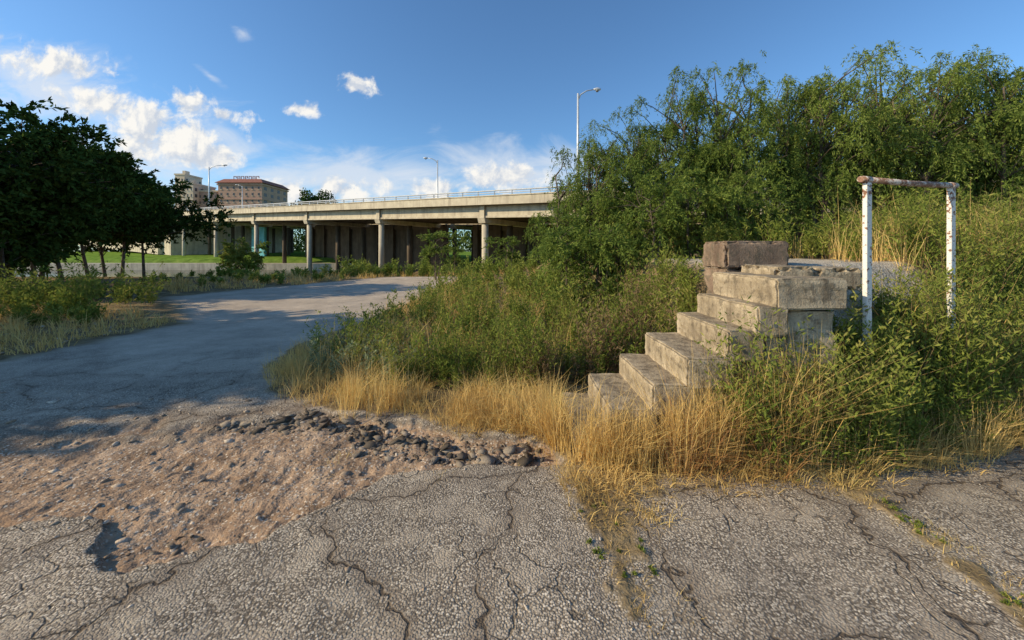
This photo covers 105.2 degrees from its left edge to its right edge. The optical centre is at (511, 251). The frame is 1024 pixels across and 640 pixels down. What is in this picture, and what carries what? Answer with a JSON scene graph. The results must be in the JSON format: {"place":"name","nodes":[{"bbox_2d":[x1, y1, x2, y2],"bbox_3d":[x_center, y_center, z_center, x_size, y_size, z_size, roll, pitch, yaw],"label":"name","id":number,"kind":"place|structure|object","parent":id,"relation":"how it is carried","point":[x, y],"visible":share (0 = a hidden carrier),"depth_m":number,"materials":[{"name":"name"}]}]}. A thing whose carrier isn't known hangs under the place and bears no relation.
{"place":"outdoors","nodes":[
{"label":"outdoors","id":0,"kind":"place"},
{"bbox_2d":[174,171,202,178],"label":"parapet","id":1,"kind":"structure","parent":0,"point":[187,173],"depth_m":217.08,"materials":[{"name":"beige paint"}]},
{"bbox_2d":[181,180,215,188],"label":"parapet","id":2,"kind":"structure","parent":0,"point":[195,182],"depth_m":216.35,"materials":[{"name":"beige paint"}]},
{"bbox_2d":[14,270,404,276],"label":"river water","id":3,"kind":"structure","parent":0,"point":[138,273],"depth_m":62.30,"materials":[{"name":"grey liquid"}]},
{"bbox_2d":[17,263,351,269],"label":"low concrete wall","id":4,"kind":"structure","parent":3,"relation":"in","point":[202,266],"depth_m":70.40,"materials":[{"name":"concrete"}]},
{"bbox_2d":[0,276,1023,639],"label":"asphalt road","id":5,"kind":"structure","parent":0,"point":[862,566],"depth_m":2.11,"materials":[{"name":"grey asphalt"}]},
{"bbox_2d":[114,408,546,557],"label":"broken asphalt chunks","id":6,"kind":"object","parent":5,"relation":"on","point":[403,440],"visible":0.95,"depth_m":3.36,"materials":[{"name":"grey asphalt"}]},
{"bbox_2d":[0,251,1023,625],"bbox_3d":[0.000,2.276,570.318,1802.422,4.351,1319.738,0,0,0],"label":"ground","id":7,"kind":"structure","parent":0,"point":[256,497],"depth_m":3.00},
{"bbox_2d":[0,322,111,353],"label":"roadside stones","id":8,"kind":"object","parent":7,"relation":"on","point":[36,327],"visible":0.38,"depth_m":8.10,"materials":[{"name":"grey stone"}]},
{"bbox_2d":[0,110,118,268],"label":"oak tree","id":9,"kind":"object","parent":7,"relation":"on","point":[16,138],"visible":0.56,"depth_m":13.26,"materials":[{"name":"green plant"}]},
{"bbox_2d":[3,148,165,285],"bbox_3d":[-20.540,-1.488,17.450,6.168,7.369,6.523,0,0,20],"label":"oak tree","id":10,"kind":"object","parent":7,"relation":"on","point":[91,225],"visible":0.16,"depth_m":17.63,"materials":[{"name":"green plant"}]},
{"bbox_2d":[0,96,175,294],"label":"oak tree","id":11,"kind":"object","parent":7,"relation":"on","point":[22,179],"visible":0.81,"depth_m":14.22,"materials":[{"name":"green plant"}]},
{"bbox_2d":[55,142,162,279],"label":"oak tree","id":12,"kind":"object","parent":7,"relation":"on","point":[141,180],"visible":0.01,"depth_m":23.67,"materials":[{"name":"green plant"}]},
{"bbox_2d":[77,178,169,277],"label":"oak tree","id":13,"kind":"object","parent":7,"relation":"on","point":[127,222],"visible":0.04,"depth_m":24.11,"materials":[{"name":"green plant"}]},
{"bbox_2d":[78,224,173,276],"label":"oak tree","id":14,"kind":"object","parent":7,"relation":"on","point":[101,251],"visible":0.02,"depth_m":30.93,"materials":[{"name":"green plant"}]},
{"bbox_2d":[91,153,181,276],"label":"oak tree","id":15,"kind":"object","parent":7,"relation":"on","point":[138,231],"visible":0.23,"depth_m":26.15,"materials":[{"name":"green plant"}]},
{"bbox_2d":[99,172,237,276],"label":"oak tree","id":16,"kind":"object","parent":7,"relation":"on","point":[194,220],"visible":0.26,"depth_m":31.91,"materials":[{"name":"green plant"}]},
{"bbox_2d":[175,175,201,206],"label":"walls","id":17,"kind":"structure","parent":7,"relation":"on","point":[185,177],"depth_m":214.64,"materials":[{"name":"beige paint"}]},
{"bbox_2d":[182,184,203,206],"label":"walls","id":18,"kind":"structure","parent":7,"relation":"on","point":[193,192],"depth_m":212.28,"materials":[{"name":"beige paint"}]},
{"bbox_2d":[199,192,217,209],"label":"walls","id":19,"kind":"structure","parent":7,"relation":"on","point":[202,206],"depth_m":216.00,"materials":[{"name":"beige concrete"}]},
{"bbox_2d":[199,187,217,191],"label":"parapet","id":20,"kind":"structure","parent":19,"relation":"on","point":[205,189],"depth_m":215.70,"materials":[{"name":"beige paint"}]},
{"bbox_2d":[216,237,270,276],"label":"riverside shrub","id":21,"kind":"object","parent":7,"relation":"on","point":[233,256],"visible":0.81,"depth_m":35.54,"materials":[{"name":"green plant"}]},
{"bbox_2d":[214,176,289,208],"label":"brick hotel","id":22,"kind":"structure","parent":7,"relation":"on","point":[257,191],"depth_m":210.00,"materials":[{"name":"brown brick"}]},
{"bbox_2d":[220,186,285,207],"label":"windows","id":23,"kind":"structure","parent":22,"relation":"in","point":[265,188],"depth_m":209.95,"materials":[{"name":"black glass"}]},
{"bbox_2d":[74,187,470,251],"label":"distant trees","id":24,"kind":"object","parent":7,"relation":"on","point":[308,197],"visible":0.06,"depth_m":139.19,"materials":[{"name":"green plant"}]},
{"bbox_2d":[0,389,560,560],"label":"gravel stones","id":25,"kind":"object","parent":7,"relation":"on","point":[178,507],"visible":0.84,"depth_m":2.98,"materials":[{"name":"gravel"}]},
{"bbox_2d":[339,258,362,276],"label":"riverside shrub","id":26,"kind":"object","parent":7,"relation":"on","point":[348,265],"visible":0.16,"depth_m":29.84,"materials":[{"name":"green plant"}]},
{"bbox_2d":[383,262,398,275],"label":"riverside shrub","id":27,"kind":"object","parent":7,"relation":"on","point":[389,267],"visible":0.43,"depth_m":27.80,"materials":[{"name":"green plant"}]},
{"bbox_2d":[416,230,472,279],"bbox_3d":[-3.829,0.293,22.091,3.030,3.158,1.838,0,0,-26],"label":"riverside shrub","id":28,"kind":"object","parent":7,"relation":"on","point":[429,249],"visible":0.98,"depth_m":21.84,"materials":[{"name":"green plant"}]},
{"bbox_2d":[432,246,465,277],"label":"riverside shrub","id":29,"kind":"object","parent":7,"relation":"on","point":[457,257],"visible":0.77,"depth_m":23.94,"materials":[{"name":"green plant"}]},
{"bbox_2d":[481,235,522,272],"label":"riverside shrub","id":30,"kind":"object","parent":7,"relation":"on","point":[508,254],"visible":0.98,"depth_m":20.91,"materials":[{"name":"green plant"}]},
{"bbox_2d":[0,169,1023,606],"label":"weeds","id":31,"kind":"object","parent":7,"relation":"on","point":[962,371],"visible":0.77,"depth_m":4.55,"materials":[{"name":"green plant"}]},
{"bbox_2d":[0,322,1023,639],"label":"loose pebbles","id":32,"kind":"object","parent":7,"relation":"on","point":[348,568],"visible":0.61,"depth_m":2.24,"materials":[{"name":"beige stone"}]},
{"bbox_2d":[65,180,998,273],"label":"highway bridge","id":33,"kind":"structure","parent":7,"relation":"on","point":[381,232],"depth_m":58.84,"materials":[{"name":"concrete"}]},
{"bbox_2d":[208,164,226,208],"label":"street lamp","id":34,"kind":"object","parent":33,"relation":"on","point":[209,168],"visible":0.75,"depth_m":76.53,"materials":[{"name":"metal"}]},
{"bbox_2d":[424,157,437,197],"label":"street lamp","id":35,"kind":"object","parent":33,"relation":"on","point":[437,172],"visible":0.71,"depth_m":61.91,"materials":[{"name":"metal"}]},
{"bbox_2d":[577,87,600,182],"bbox_3d":[6.729,-9.444,34.516,2.204,9.971,0.400,0,0,0],"label":"street lamp","id":36,"kind":"object","parent":33,"relation":"on","point":[597,89],"visible":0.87,"depth_m":34.43,"materials":[{"name":"metal"}]},
{"bbox_2d":[522,140,632,308],"bbox_3d":[1.497,-0.447,9.540,2.397,4.496,2.424,0,0,-31],"label":"willow tree","id":37,"kind":"object","parent":7,"relation":"on","point":[554,212],"visible":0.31,"depth_m":9.42,"materials":[{"name":"green plant"}]},
{"bbox_2d":[525,206,652,323],"bbox_3d":[1.406,0.514,8.013,2.358,2.830,2.222,0,0,-7],"label":"willow shrub","id":38,"kind":"object","parent":7,"relation":"on","point":[559,248],"visible":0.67,"depth_m":7.72,"materials":[{"name":"green plant"}]},
{"bbox_2d":[553,130,656,287],"bbox_3d":[2.161,-0.815,9.094,2.135,4.139,2.128,0,0,-30],"label":"willow tree","id":39,"kind":"object","parent":7,"relation":"on","point":[612,171],"visible":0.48,"depth_m":8.84,"materials":[{"name":"green plant"}]},
{"bbox_2d":[563,206,688,313],"bbox_3d":[2.077,0.422,7.784,2.176,2.613,2.051,0,0,-33],"label":"willow shrub","id":40,"kind":"object","parent":7,"relation":"on","point":[626,242],"visible":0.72,"depth_m":7.45,"materials":[{"name":"green plant"}]},
{"bbox_2d":[575,106,687,249],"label":"willow tree","id":41,"kind":"object","parent":7,"relation":"on","point":[650,138],"visible":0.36,"depth_m":9.15,"materials":[{"name":"green plant"}]},
{"bbox_2d":[582,159,706,262],"bbox_3d":[2.510,-0.720,7.711,2.259,2.198,1.799,0,0,33],"label":"willow shrub","id":42,"kind":"object","parent":7,"relation":"on","point":[663,216],"visible":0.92,"depth_m":7.55,"materials":[{"name":"green plant"}]},
{"bbox_2d":[621,138,701,233],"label":"willow tree","id":43,"kind":"object","parent":7,"relation":"on","point":[660,172],"visible":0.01,"depth_m":11.64,"materials":[{"name":"green plant"}]},
{"bbox_2d":[621,65,736,255],"bbox_3d":[3.864,-2.081,9.945,2.908,4.912,2.960,0,0,-11],"label":"willow tree","id":44,"kind":"object","parent":7,"relation":"on","point":[690,111],"visible":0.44,"depth_m":9.25,"materials":[{"name":"green plant"}]},
{"bbox_2d":[633,154,754,257],"bbox_3d":[3.540,-0.774,7.892,1.880,2.395,1.995,0,0,-18],"label":"willow shrub","id":45,"kind":"object","parent":7,"relation":"on","point":[690,186],"visible":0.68,"depth_m":7.76,"materials":[{"name":"green plant"}]},
{"bbox_2d":[562,241,861,451],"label":"concrete stairs","id":46,"kind":"structure","parent":7,"relation":"on","point":[765,276],"depth_m":3.33,"materials":[{"name":"concrete"}]},
{"bbox_2d":[672,103,762,234],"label":"willow tree","id":47,"kind":"object","parent":7,"relation":"on","point":[719,147],"visible":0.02,"depth_m":12.42,"materials":[{"name":"green plant"}]},
{"bbox_2d":[659,50,805,240],"bbox_3d":[5.132,-2.110,9.267,2.630,4.934,2.659,0,0,-31],"label":"willow tree","id":48,"kind":"object","parent":7,"relation":"on","point":[735,161],"visible":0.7,"depth_m":8.78,"materials":[{"name":"green plant"}]},
{"bbox_2d":[695,156,792,244],"bbox_3d":[4.535,-0.732,7.761,1.800,2.198,2.259,0,0,25],"label":"willow shrub","id":49,"kind":"object","parent":7,"relation":"on","point":[737,207],"visible":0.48,"depth_m":7.67,"materials":[{"name":"green plant"}]},
{"bbox_2d":[739,176,818,257],"bbox_3d":[5.324,-0.589,8.005,1.530,1.868,1.920,0,0,31],"label":"willow shrub","id":50,"kind":"object","parent":7,"relation":"on","point":[761,203],"visible":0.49,"depth_m":7.87,"materials":[{"name":"green plant"}]},
{"bbox_2d":[749,97,833,255],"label":"willow tree","id":51,"kind":"object","parent":7,"relation":"on","point":[799,233],"visible":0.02,"depth_m":12.41,"materials":[{"name":"green plant"}]},
{"bbox_2d":[741,73,857,247],"bbox_3d":[6.879,-2.040,9.715,2.448,4.761,2.456,0,0,-11],"label":"willow tree","id":52,"kind":"object","parent":7,"relation":"on","point":[786,93],"visible":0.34,"depth_m":9.36,"materials":[{"name":"green plant"}]},
{"bbox_2d":[755,40,930,256],"bbox_3d":[7.463,-2.132,9.082,2.701,4.963,3.612,0,0,14],"label":"willow tree","id":53,"kind":"object","parent":7,"relation":"on","point":[825,184],"visible":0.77,"depth_m":8.69,"materials":[{"name":"green plant"}]},
{"bbox_2d":[813,203,880,243],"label":"willow shrub","id":54,"kind":"object","parent":7,"relation":"on","point":[845,216],"visible":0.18,"depth_m":8.51,"materials":[{"name":"green plant"}]},
{"bbox_2d":[842,81,935,213],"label":"willow tree","id":55,"kind":"object","parent":7,"relation":"on","point":[894,89],"visible":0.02,"depth_m":12.11,"materials":[{"name":"green plant"}]},
{"bbox_2d":[809,44,987,226],"bbox_3d":[8.453,-2.302,9.032,3.215,5.335,3.158,0,0,-36],"label":"willow tree","id":56,"kind":"object","parent":7,"relation":"on","point":[906,104],"visible":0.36,"depth_m":8.88,"materials":[{"name":"green plant"}]},
{"bbox_2d":[857,176,958,372],"bbox_3d":[3.548,0.426,3.487,1.334,2.148,0.060,0,0,-18],"label":"pipe railing frame","id":57,"kind":"object","parent":7,"relation":"on","point":[868,181],"visible":0.77,"depth_m":3.31,"materials":[{"name":"white paint"}]},
{"bbox_2d":[879,187,966,251],"bbox_3d":[8.275,-0.499,8.077,1.694,1.648,1.350,0,0,-33],"label":"willow shrub","id":58,"kind":"object","parent":7,"relation":"on","point":[912,203],"visible":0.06,"depth_m":7.99,"materials":[{"name":"green plant"}]},
{"bbox_2d":[846,50,1023,222],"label":"willow tree","id":59,"kind":"object","parent":7,"relation":"on","point":[955,171],"visible":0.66,"depth_m":8.37,"materials":[{"name":"green plant"}]},
{"bbox_2d":[884,47,1023,224],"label":"willow tree","id":60,"kind":"object","parent":7,"relation":"on","point":[982,60],"visible":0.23,"depth_m":8.64,"materials":[{"name":"green plant"}]},
{"bbox_2d":[895,43,1023,221],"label":"willow tree","id":61,"kind":"object","parent":7,"relation":"on","point":[1003,173],"visible":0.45,"depth_m":8.45,"materials":[{"name":"green plant"}]},
{"bbox_2d":[911,72,1023,213],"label":"willow tree","id":62,"kind":"object","parent":7,"relation":"on","point":[976,132],"depth_m":12.03,"materials":[{"name":"green plant"}]},
{"bbox_2d":[937,187,1023,235],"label":"willow shrub","id":63,"kind":"object","parent":7,"relation":"on","point":[970,200],"visible":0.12,"depth_m":7.42,"materials":[{"name":"green plant"}]},
{"bbox_2d":[965,176,1023,227],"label":"willow shrub","id":64,"kind":"object","parent":7,"relation":"on","point":[1005,185],"visible":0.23,"depth_m":7.36,"materials":[{"name":"green plant"}]},
{"bbox_2d":[966,66,1023,219],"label":"willow tree","id":65,"kind":"object","parent":7,"relation":"on","point":[1010,95],"visible":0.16,"depth_m":8.41,"materials":[{"name":"green plant"}]},
{"bbox_2d":[0,187,1023,637],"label":"dry grass","id":66,"kind":"structure","parent":0,"point":[690,449],"depth_m":3.10,"materials":[{"name":"beige plant"}]},
{"bbox_2d":[0,0,1023,250],"label":"sky","id":67,"kind":"structure","parent":0,"point":[349,99],"materials":[{"name":"blue"}]}
]}

